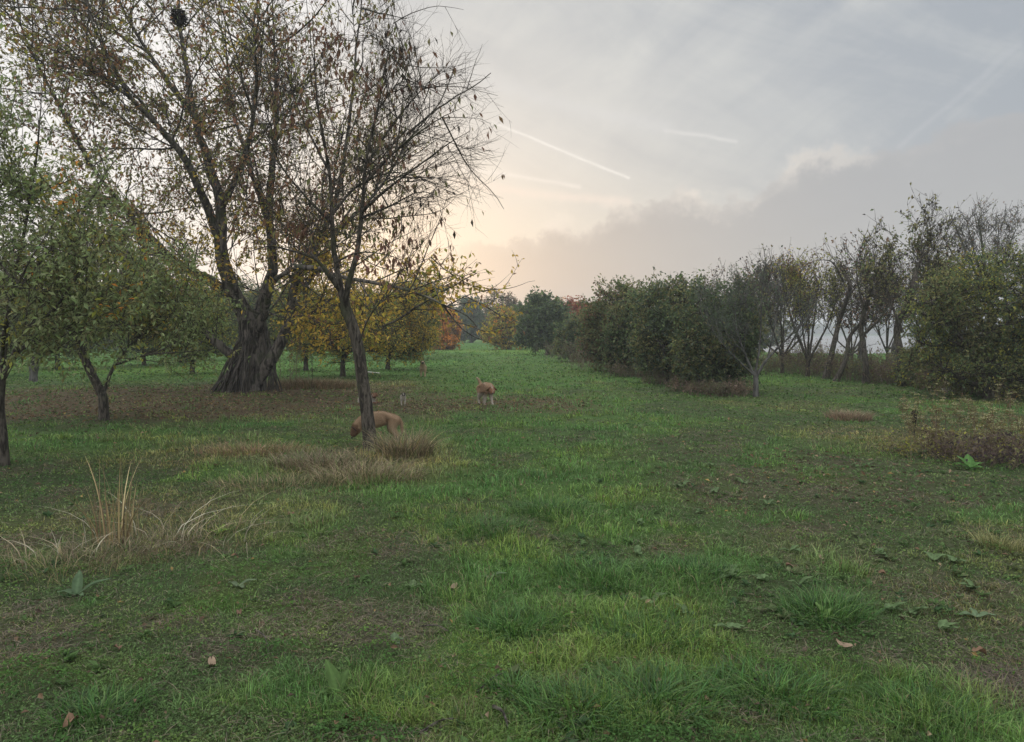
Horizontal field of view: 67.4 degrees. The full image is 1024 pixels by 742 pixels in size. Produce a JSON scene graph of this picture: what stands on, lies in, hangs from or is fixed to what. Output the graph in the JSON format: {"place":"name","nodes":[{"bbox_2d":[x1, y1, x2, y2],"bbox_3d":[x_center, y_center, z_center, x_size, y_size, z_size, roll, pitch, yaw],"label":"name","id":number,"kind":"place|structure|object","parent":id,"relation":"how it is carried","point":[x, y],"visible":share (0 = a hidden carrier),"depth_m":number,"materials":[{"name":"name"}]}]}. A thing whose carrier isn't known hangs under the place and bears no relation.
{"place":"outdoors","nodes":[
{"label":"outdoors","id":0,"kind":"place"},
{"bbox_2d":[0,333,1023,741],"bbox_3d":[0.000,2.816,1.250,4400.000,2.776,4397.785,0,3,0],"label":"ground","id":1,"kind":"structure","parent":0,"point":[656,527],"depth_m":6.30,"materials":[{"name":"plant"}]},
{"bbox_2d":[0,276,50,365],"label":"orchard tree","id":2,"kind":"object","parent":1,"relation":"on","point":[11,344],"visible":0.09,"depth_m":27.20,"materials":[{"name":"green plant"}]},
{"bbox_2d":[28,357,38,381],"bbox_3d":[-15.312,-0.037,24.616,0.388,0.878,0.373,0,3,0],"label":"pollard stump","id":3,"kind":"object","parent":1,"relation":"on","point":[33,376],"visible":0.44,"depth_m":24.55,"materials":[{"name":"wood"}]},
{"bbox_2d":[0,518,129,569],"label":"reed clump","id":4,"kind":"object","parent":1,"relation":"on","point":[29,547],"visible":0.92,"depth_m":5.44,"materials":[{"name":"beige plant"}]},
{"bbox_2d":[11,266,126,368],"bbox_3d":[-19.427,-2.561,33.065,5.672,5.146,4.858,0,3,0],"label":"orchard tree","id":5,"kind":"object","parent":1,"relation":"on","point":[94,343],"visible":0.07,"depth_m":33.05,"materials":[{"name":"green plant"}]},
{"bbox_2d":[0,536,145,588],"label":"grass clump","id":6,"kind":"object","parent":1,"relation":"on","point":[47,559],"visible":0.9,"depth_m":5.21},
{"bbox_2d":[57,570,109,595],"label":"dock weed","id":7,"kind":"object","parent":1,"relation":"on","point":[77,583],"visible":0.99,"depth_m":4.66,"materials":[{"name":"green plant"}]},
{"bbox_2d":[25,676,166,741],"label":"grass tussock","id":8,"kind":"object","parent":1,"relation":"on","point":[89,700],"depth_m":3.21,"materials":[{"name":"plant"}]},
{"bbox_2d":[0,22,192,466],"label":"peach tree","id":9,"kind":"object","parent":1,"relation":"on","point":[33,274],"visible":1,"depth_m":8.88,"materials":[{"name":"green plant"}]},
{"bbox_2d":[45,447,164,546],"bbox_3d":[-3.006,0.933,5.894,0.844,0.754,0.825,0,3,0],"label":"reed clump","id":10,"kind":"object","parent":1,"relation":"on","point":[120,532],"visible":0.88,"depth_m":5.79,"materials":[{"name":"beige plant"}]},
{"bbox_2d":[38,524,212,568],"bbox_3d":[-2.743,1.259,5.573,1.324,0.172,1.091,0,3,0],"label":"grass clump","id":11,"kind":"object","parent":1,"relation":"on","point":[129,543],"visible":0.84,"depth_m":5.57,"materials":[{"name":"plant"}]},
{"bbox_2d":[0,193,254,420],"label":"leaning peach tree","id":12,"kind":"object","parent":1,"relation":"on","point":[195,331],"visible":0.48,"depth_m":13.46,"materials":[{"name":"green plant"}]},
{"bbox_2d":[96,274,175,366],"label":"orchard tree","id":13,"kind":"object","parent":1,"relation":"on","point":[139,351],"visible":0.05,"depth_m":36.08,"materials":[{"name":"green plant"}]},
{"bbox_2d":[16,483,317,562],"bbox_3d":[-2.585,1.137,5.714,2.531,0.416,2.250,-1,3,-20],"label":"reed clump","id":14,"kind":"object","parent":1,"relation":"on","point":[183,528],"visible":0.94,"depth_m":5.90,"materials":[{"name":"beige plant"}]},
{"bbox_2d":[136,278,237,373],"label":"orchard tree","id":15,"kind":"object","parent":1,"relation":"on","point":[205,341],"visible":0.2,"depth_m":29.23,"materials":[{"name":"green plant"}]},
{"bbox_2d":[131,510,293,554],"bbox_3d":[-2.319,1.243,5.984,1.428,0.179,1.144,0,3,0],"label":"grass clump","id":16,"kind":"object","parent":1,"relation":"on","point":[240,544],"visible":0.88,"depth_m":6.04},
{"bbox_2d":[203,272,285,349],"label":"orchard tree","id":17,"kind":"object","parent":1,"relation":"on","point":[251,301],"visible":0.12,"depth_m":44.94,"materials":[{"name":"green plant"}]},
{"bbox_2d":[189,436,316,457],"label":"grass clump","id":18,"kind":"object","parent":1,"relation":"on","point":[252,449],"visible":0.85,"depth_m":10.21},
{"bbox_2d":[0,0,531,391],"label":"old walnut tree","id":19,"kind":"object","parent":1,"relation":"on","point":[262,364],"visible":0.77,"depth_m":19.46,"materials":[{"name":"brown plant"}]},
{"bbox_2d":[168,6,188,27],"bbox_3d":[-8.996,-9.544,20.757,0.532,0.510,0.532,0,3,0],"label":"nest","id":20,"kind":"object","parent":19,"relation":"on","point":[181,15],"visible":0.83,"depth_m":20.65,"materials":[{"name":"brown plant"}]},
{"bbox_2d":[200,467,359,493],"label":"grass clump","id":21,"kind":"object","parent":1,"relation":"on","point":[244,479],"visible":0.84,"depth_m":8.00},
{"bbox_2d":[276,333,328,382],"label":"twiggy shrub","id":22,"kind":"object","parent":1,"relation":"on","point":[296,363],"visible":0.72,"depth_m":22.73,"materials":[{"name":"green plant"}]},
{"bbox_2d":[267,279,340,370],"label":"orchard tree","id":23,"kind":"object","parent":1,"relation":"on","point":[278,327],"visible":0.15,"depth_m":31.70,"materials":[{"name":"yellow plant"}]},
{"bbox_2d":[267,376,356,389],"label":"grass clump","id":24,"kind":"object","parent":1,"relation":"on","point":[317,383],"visible":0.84,"depth_m":21.98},
{"bbox_2d":[263,443,391,472],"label":"grass clump","id":25,"kind":"object","parent":1,"relation":"on","point":[322,459],"visible":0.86,"depth_m":9.04,"materials":[{"name":"plant"}]},
{"bbox_2d":[320,659,362,705],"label":"dock weed","id":26,"kind":"object","parent":1,"relation":"on","point":[332,674],"visible":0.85,"depth_m":3.41,"materials":[{"name":"green plant"}]},
{"bbox_2d":[278,273,415,376],"bbox_3d":[-5.902,-1.690,27.640,5.014,3.958,4.479,0,3,0],"label":"orchard tree","id":27,"kind":"object","parent":1,"relation":"on","point":[344,356],"visible":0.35,"depth_m":27.15,"materials":[{"name":"yellow plant"}]},
{"bbox_2d":[292,452,435,486],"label":"grass clump","id":28,"kind":"object","parent":1,"relation":"on","point":[363,473],"visible":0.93,"depth_m":8.31,"materials":[{"name":"plant"}]},
{"bbox_2d":[216,0,516,450],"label":"young walnut tree","id":29,"kind":"object","parent":1,"relation":"on","point":[364,392],"visible":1,"depth_m":10.13,"materials":[{"name":"brown plant"}]},
{"bbox_2d":[350,410,403,443],"bbox_3d":[-1.928,0.808,10.970,0.773,0.498,0.271,0,3,-6],"label":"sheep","id":30,"kind":"object","parent":1,"relation":"on","point":[389,419],"visible":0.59,"depth_m":10.89},
{"bbox_2d":[342,418,457,460],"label":"grass clump","id":31,"kind":"object","parent":1,"relation":"on","point":[405,446],"visible":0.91,"depth_m":9.71,"materials":[{"name":"plant"}]},
{"bbox_2d":[365,274,445,369],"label":"orchard tree","id":32,"kind":"object","parent":1,"relation":"on","point":[426,338],"visible":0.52,"depth_m":32.57,"materials":[{"name":"yellow plant"}]},
{"bbox_2d":[369,676,447,715],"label":"grass tussock","id":33,"kind":"object","parent":1,"relation":"on","point":[408,695],"depth_m":3.33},
{"bbox_2d":[386,272,445,358],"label":"orchard tree","id":34,"kind":"object","parent":1,"relation":"on","point":[435,320],"visible":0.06,"depth_m":45.50,"materials":[{"name":"yellow plant"}]},
{"bbox_2d":[433,306,463,349],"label":"distant tree","id":35,"kind":"object","parent":1,"relation":"on","point":[450,339],"visible":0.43,"depth_m":71.04,"materials":[{"name":"brown plant"}]},
{"bbox_2d":[448,294,488,342],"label":"distant tree","id":36,"kind":"object","parent":1,"relation":"on","point":[477,317],"visible":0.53,"depth_m":116.31,"materials":[{"name":"green plant"}]},
{"bbox_2d":[476,377,496,404],"bbox_3d":[-0.558,0.448,16.803,0.277,0.611,0.859,-1,3,-24],"label":"dog","id":37,"kind":"object","parent":1,"relation":"on","point":[484,389],"visible":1,"depth_m":16.70},
{"bbox_2d":[429,509,546,541],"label":"grass tussock","id":38,"kind":"object","parent":1,"relation":"on","point":[492,528],"depth_m":6.22,"materials":[{"name":"plant"}]},
{"bbox_2d":[478,283,521,337],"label":"distant tree","id":39,"kind":"object","parent":1,"relation":"on","point":[508,299],"visible":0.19,"depth_m":99.32,"materials":[{"name":"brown plant"}]},
{"bbox_2d":[478,304,526,349],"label":"distant tree","id":40,"kind":"object","parent":1,"relation":"on","point":[502,339],"visible":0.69,"depth_m":69.16,"materials":[{"name":"yellow plant"}]},
{"bbox_2d":[444,595,577,641],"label":"grass tussock","id":41,"kind":"object","parent":1,"relation":"on","point":[518,621],"depth_m":4.22,"materials":[{"name":"plant"}]},
{"bbox_2d":[0,368,1022,741],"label":"leaf litter","id":42,"kind":"object","parent":1,"relation":"on","point":[154,406],"visible":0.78,"depth_m":15.05,"materials":[{"name":"plant"}]},
{"bbox_2d":[0,379,1023,741],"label":"leafy weeds","id":43,"kind":"object","parent":1,"relation":"on","point":[582,555],"visible":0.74,"depth_m":4.88,"materials":[{"name":"green plant"}]},
{"bbox_2d":[0,379,1023,741],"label":"dry thatch","id":44,"kind":"object","parent":1,"relation":"on","point":[322,599],"visible":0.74,"depth_m":4.33,"materials":[{"name":"beige plant"}]},
{"bbox_2d":[470,663,557,705],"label":"grass tussock","id":45,"kind":"object","parent":1,"relation":"on","point":[511,681],"depth_m":3.42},
{"bbox_2d":[510,285,575,354],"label":"fruit tree","id":46,"kind":"object","parent":1,"relation":"on","point":[539,316],"visible":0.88,"depth_m":52.56,"materials":[{"name":"green plant"}]},
{"bbox_2d":[497,492,606,522],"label":"grass tussock","id":47,"kind":"object","parent":1,"relation":"on","point":[541,505],"depth_m":6.87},
{"bbox_2d":[549,310,598,361],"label":"fruit tree","id":48,"kind":"object","parent":1,"relation":"on","point":[569,331],"visible":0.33,"depth_m":41.16,"materials":[{"name":"green plant"}]},
{"bbox_2d":[556,295,591,316],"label":"red tree","id":49,"kind":"object","parent":1,"relation":"on","point":[573,306],"visible":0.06,"depth_m":65.53,"materials":[{"name":"brown plant"}]},
{"bbox_2d":[498,663,655,741],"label":"grass tussock","id":50,"kind":"object","parent":1,"relation":"on","point":[548,704],"depth_m":3.20,"materials":[{"name":"plant"}]},
{"bbox_2d":[562,340,603,369],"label":"dry weeds","id":51,"kind":"object","parent":1,"relation":"on","point":[581,363],"visible":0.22,"depth_m":33.67,"materials":[{"name":"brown plant"}]},
{"bbox_2d":[538,550,665,595],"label":"grass tussock","id":52,"kind":"object","parent":1,"relation":"on","point":[589,569],"depth_m":5.07,"materials":[{"name":"plant"}]},
{"bbox_2d":[572,273,643,371],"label":"fruit tree","id":53,"kind":"object","parent":1,"relation":"on","point":[595,321],"visible":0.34,"depth_m":31.04,"materials":[{"name":"green plant"}]},
{"bbox_2d":[602,360,649,377],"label":"dry weeds","id":54,"kind":"object","parent":1,"relation":"on","point":[624,370],"visible":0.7,"depth_m":27.43,"materials":[{"name":"brown plant"}]},
{"bbox_2d":[596,275,669,375],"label":"fruit tree","id":55,"kind":"object","parent":1,"relation":"on","point":[617,340],"visible":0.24,"depth_m":27.94,"materials":[{"name":"green plant"}]},
{"bbox_2d":[578,601,717,657],"bbox_3d":[0.726,1.365,4.082,0.848,0.134,0.799,0,3,0],"label":"grass tussock","id":56,"kind":"object","parent":1,"relation":"on","point":[597,625],"depth_m":4.11,"materials":[{"name":"plant"}]},
{"bbox_2d":[559,648,760,736],"bbox_3d":[0.607,1.367,3.345,0.972,0.178,0.905,0,3,0],"label":"grass tussock","id":57,"kind":"object","parent":1,"relation":"on","point":[649,691],"depth_m":3.36,"materials":[{"name":"plant"}]},
{"bbox_2d":[636,367,684,384],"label":"dry weeds","id":58,"kind":"object","parent":1,"relation":"on","point":[656,378],"visible":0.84,"depth_m":23.31,"materials":[{"name":"brown plant"}]},
{"bbox_2d":[619,267,706,383],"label":"fruit tree","id":59,"kind":"object","parent":1,"relation":"on","point":[651,341],"visible":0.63,"depth_m":23.43,"materials":[{"name":"green plant"}]},
{"bbox_2d":[662,374,701,391],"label":"dry weeds","id":60,"kind":"object","parent":1,"relation":"on","point":[675,385],"visible":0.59,"depth_m":20.82,"materials":[{"name":"brown plant"}]},
{"bbox_2d":[632,548,752,586],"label":"grass tussock","id":61,"kind":"object","parent":1,"relation":"on","point":[701,560],"depth_m":5.22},
{"bbox_2d":[680,378,735,396],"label":"dry weeds","id":62,"kind":"object","parent":1,"relation":"on","point":[690,389],"visible":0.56,"depth_m":19.50,"materials":[{"name":"brown plant"}]},
{"bbox_2d":[660,263,774,393],"bbox_3d":[5.474,-0.990,20.763,3.052,3.798,2.702,0,3,0],"label":"fruit tree","id":63,"kind":"object","parent":1,"relation":"on","point":[706,359],"visible":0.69,"depth_m":20.32,"materials":[{"name":"green plant"}]},
{"bbox_2d":[700,375,753,396],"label":"dry weeds","id":64,"kind":"object","parent":1,"relation":"on","point":[733,389],"visible":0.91,"depth_m":19.05,"materials":[{"name":"brown plant"}]},
{"bbox_2d":[713,622,744,628],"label":"dock weed","id":65,"kind":"object","parent":1,"relation":"on","point":[732,625],"visible":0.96,"depth_m":4.18,"materials":[{"name":"green plant"}]},
{"bbox_2d":[696,256,786,327],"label":"shore tree","id":66,"kind":"object","parent":1,"relation":"on","point":[716,271],"visible":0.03,"depth_m":37.68,"materials":[{"name":"green plant"}]},
{"bbox_2d":[685,245,837,396],"bbox_3d":[6.057,-1.188,18.784,3.894,3.892,2.293,0,3,0],"label":"forked plum tree","id":67,"kind":"object","parent":1,"relation":"on","point":[755,373],"visible":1,"depth_m":18.63,"materials":[{"name":"green plant"}]},
{"bbox_2d":[740,303,792,351],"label":"distant tree","id":68,"kind":"object","parent":1,"relation":"on","point":[776,331],"visible":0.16,"depth_m":87.00,"materials":[{"name":"green plant"}]},
{"bbox_2d":[750,346,799,372],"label":"thicket","id":69,"kind":"object","parent":1,"relation":"on","point":[762,357],"visible":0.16,"depth_m":30.80,"materials":[{"name":"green plant"}]},
{"bbox_2d":[677,645,875,729],"bbox_3d":[1.159,1.375,3.374,0.917,0.162,0.888,0,3,0],"label":"grass tussock","id":70,"kind":"object","parent":1,"relation":"on","point":[769,678],"depth_m":3.40,"materials":[{"name":"plant"}]},
{"bbox_2d":[746,244,831,372],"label":"shore tree","id":71,"kind":"object","parent":1,"relation":"on","point":[781,351],"visible":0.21,"depth_m":28.80,"materials":[{"name":"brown plant"}]},
{"bbox_2d":[760,351,825,372],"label":"thicket","id":72,"kind":"object","parent":1,"relation":"on","point":[773,364],"visible":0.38,"depth_m":29.79,"materials":[{"name":"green plant"}]},
{"bbox_2d":[766,233,849,376],"bbox_3d":[10.582,-2.324,27.299,2.729,5.218,2.792,0,3,0],"label":"shore tree","id":73,"kind":"object","parent":1,"relation":"on","point":[791,272],"visible":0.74,"depth_m":27.27,"materials":[{"name":"green plant"}]},
{"bbox_2d":[770,333,855,374],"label":"thicket","id":74,"kind":"object","parent":1,"relation":"on","point":[819,360],"visible":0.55,"depth_m":28.57,"materials":[{"name":"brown plant"}]},
{"bbox_2d":[799,356,859,376],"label":"thicket","id":75,"kind":"object","parent":1,"relation":"on","point":[818,369],"visible":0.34,"depth_m":27.43,"materials":[{"name":"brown plant"}]},
{"bbox_2d":[751,577,917,632],"bbox_3d":[1.784,1.311,4.390,0.920,0.195,0.830,2,3,33],"label":"grass tussock","id":76,"kind":"object","parent":1,"relation":"on","point":[826,600],"depth_m":4.38,"materials":[{"name":"plant"}]},
{"bbox_2d":[795,236,882,378],"bbox_3d":[11.197,-2.119,26.075,2.755,4.886,2.316,2,3,32],"label":"shore tree","id":77,"kind":"object","parent":1,"relation":"on","point":[826,373],"visible":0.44,"depth_m":25.86,"materials":[{"name":"brown plant"}]},
{"bbox_2d":[802,344,895,379],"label":"thicket","id":78,"kind":"object","parent":1,"relation":"on","point":[841,357],"visible":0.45,"depth_m":25.82,"materials":[{"name":"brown plant"}]},
{"bbox_2d":[823,407,876,421],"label":"grass clump","id":79,"kind":"object","parent":1,"relation":"on","point":[853,415],"visible":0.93,"depth_m":14.11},
{"bbox_2d":[811,258,900,363],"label":"shore tree","id":80,"kind":"object","parent":1,"relation":"on","point":[839,307],"visible":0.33,"depth_m":33.70,"materials":[{"name":"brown plant"}]},
{"bbox_2d":[832,286,885,381],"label":"shore tree","id":81,"kind":"object","parent":1,"relation":"on","point":[839,373],"visible":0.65,"depth_m":24.95,"materials":[{"name":"brown plant"}]},
{"bbox_2d":[835,348,893,381],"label":"thicket","id":82,"kind":"object","parent":1,"relation":"on","point":[854,364],"visible":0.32,"depth_m":24.98,"materials":[{"name":"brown plant"}]},
{"bbox_2d":[825,221,919,383],"bbox_3d":[11.403,-2.157,23.974,2.843,5.130,1.941,0,3,0],"label":"shore tree","id":83,"kind":"object","parent":1,"relation":"on","point":[863,318],"visible":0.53,"depth_m":23.91,"materials":[{"name":"green plant"}]},
{"bbox_2d":[850,353,895,383],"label":"thicket","id":84,"kind":"object","parent":1,"relation":"on","point":[873,375],"visible":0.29,"depth_m":23.95,"materials":[{"name":"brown plant"}]},
{"bbox_2d":[872,351,896,384],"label":"thicket","id":85,"kind":"object","parent":1,"relation":"on","point":[886,374],"visible":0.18,"depth_m":23.21,"materials":[{"name":"green plant"}]},
{"bbox_2d":[852,251,918,360],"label":"shore tree","id":86,"kind":"object","parent":1,"relation":"on","point":[898,305],"visible":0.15,"depth_m":35.50,"materials":[{"name":"green plant"}]},
{"bbox_2d":[884,602,905,610],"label":"dock weed","id":87,"kind":"object","parent":1,"relation":"on","point":[895,604],"visible":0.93,"depth_m":4.35,"materials":[{"name":"green plant"}]},
{"bbox_2d":[779,321,1013,333],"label":"wood","id":88,"kind":"object","parent":1,"relation":"on","point":[819,330],"visible":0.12,"depth_m":663.50,"materials":[{"name":"grey plant"}]},
{"bbox_2d":[824,183,975,385],"bbox_3d":[11.267,-2.470,22.466,4.276,5.905,2.295,0,3,0],"label":"shore tree","id":89,"kind":"object","parent":1,"relation":"on","point":[930,237],"visible":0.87,"depth_m":22.22,"materials":[{"name":"green plant"}]},
{"bbox_2d":[889,339,967,387],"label":"shore bush","id":90,"kind":"object","parent":1,"relation":"on","point":[899,378],"visible":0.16,"depth_m":21.92,"materials":[{"name":"green plant"}]},
{"bbox_2d":[843,667,1021,741],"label":"grass tussock","id":91,"kind":"object","parent":1,"relation":"on","point":[916,703],"depth_m":3.21,"materials":[{"name":"plant"}]},
{"bbox_2d":[928,399,946,458],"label":"umbel weed","id":92,"kind":"object","parent":1,"relation":"on","point":[937,409],"visible":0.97,"depth_m":9.70,"materials":[{"name":"brown plant"}]},
{"bbox_2d":[897,235,980,333],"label":"shore tree","id":93,"kind":"object","parent":1,"relation":"on","point":[919,276],"visible":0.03,"depth_m":33.10,"materials":[{"name":"green plant"}]},
{"bbox_2d":[906,365,971,391],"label":"thicket","id":94,"kind":"object","parent":1,"relation":"on","point":[924,378],"visible":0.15,"depth_m":20.93,"materials":[{"name":"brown plant"}]},
{"bbox_2d":[855,422,1023,462],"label":"bramble","id":95,"kind":"object","parent":1,"relation":"on","point":[903,446],"visible":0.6,"depth_m":9.93,"materials":[{"name":"brown plant"}]},
{"bbox_2d":[931,402,956,457],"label":"umbel weed","id":96,"kind":"object","parent":1,"relation":"on","point":[944,413],"visible":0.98,"depth_m":9.63,"materials":[{"name":"brown plant"}]},
{"bbox_2d":[938,619,958,629],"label":"dock weed","id":97,"kind":"object","parent":1,"relation":"on","point":[944,624],"visible":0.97,"depth_m":4.10,"materials":[{"name":"green plant"}]},
{"bbox_2d":[882,235,1023,400],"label":"willow bush","id":98,"kind":"object","parent":1,"relation":"on","point":[982,347],"visible":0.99,"depth_m":17.94,"materials":[{"name":"green plant"}]},
{"bbox_2d":[929,362,1006,395],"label":"thicket","id":99,"kind":"object","parent":1,"relation":"on","point":[971,391],"visible":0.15,"depth_m":19.43,"materials":[{"name":"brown plant"}]},
{"bbox_2d":[957,454,983,468],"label":"dock weed","id":100,"kind":"object","parent":1,"relation":"on","point":[970,463],"visible":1,"depth_m":8.97,"materials":[{"name":"green plant"}]},
{"bbox_2d":[926,429,1023,469],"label":"bramble","id":101,"kind":"object","parent":1,"relation":"on","point":[1011,454],"visible":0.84,"depth_m":9.28,"materials":[{"name":"brown plant"}]},
{"bbox_2d":[931,192,1023,328],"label":"bare tree","id":102,"kind":"object","parent":1,"relation":"on","point":[980,227],"visible":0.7,"depth_m":39.25,"materials":[{"name":"grey plant"}]},
{"bbox_2d":[959,607,995,617],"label":"dock weed","id":103,"kind":"object","parent":1,"relation":"on","point":[975,613],"visible":0.95,"depth_m":4.30,"materials":[{"name":"green plant"}]},
{"bbox_2d":[933,655,1023,711],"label":"grass clump","id":104,"kind":"object","parent":1,"relation":"on","point":[1008,676],"visible":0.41,"depth_m":3.56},
{"bbox_2d":[965,525,1023,553],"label":"grass clump","id":105,"kind":"object","parent":1,"relation":"on","point":[1016,545],"visible":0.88,"depth_m":5.71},
{"bbox_2d":[0,0,1023,330],"label":"sky","id":106,"kind":"structure","parent":0,"point":[671,137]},
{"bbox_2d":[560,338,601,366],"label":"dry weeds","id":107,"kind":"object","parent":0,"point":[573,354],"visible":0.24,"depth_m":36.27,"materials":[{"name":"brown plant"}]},
{"bbox_2d":[763,335,935,353],"bbox_3d":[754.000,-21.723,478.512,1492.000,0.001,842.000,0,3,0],"label":"water","id":108,"kind":"structure","parent":0,"point":[871,340],"depth_m":170.89,"materials":[{"name":"grey liquid"}]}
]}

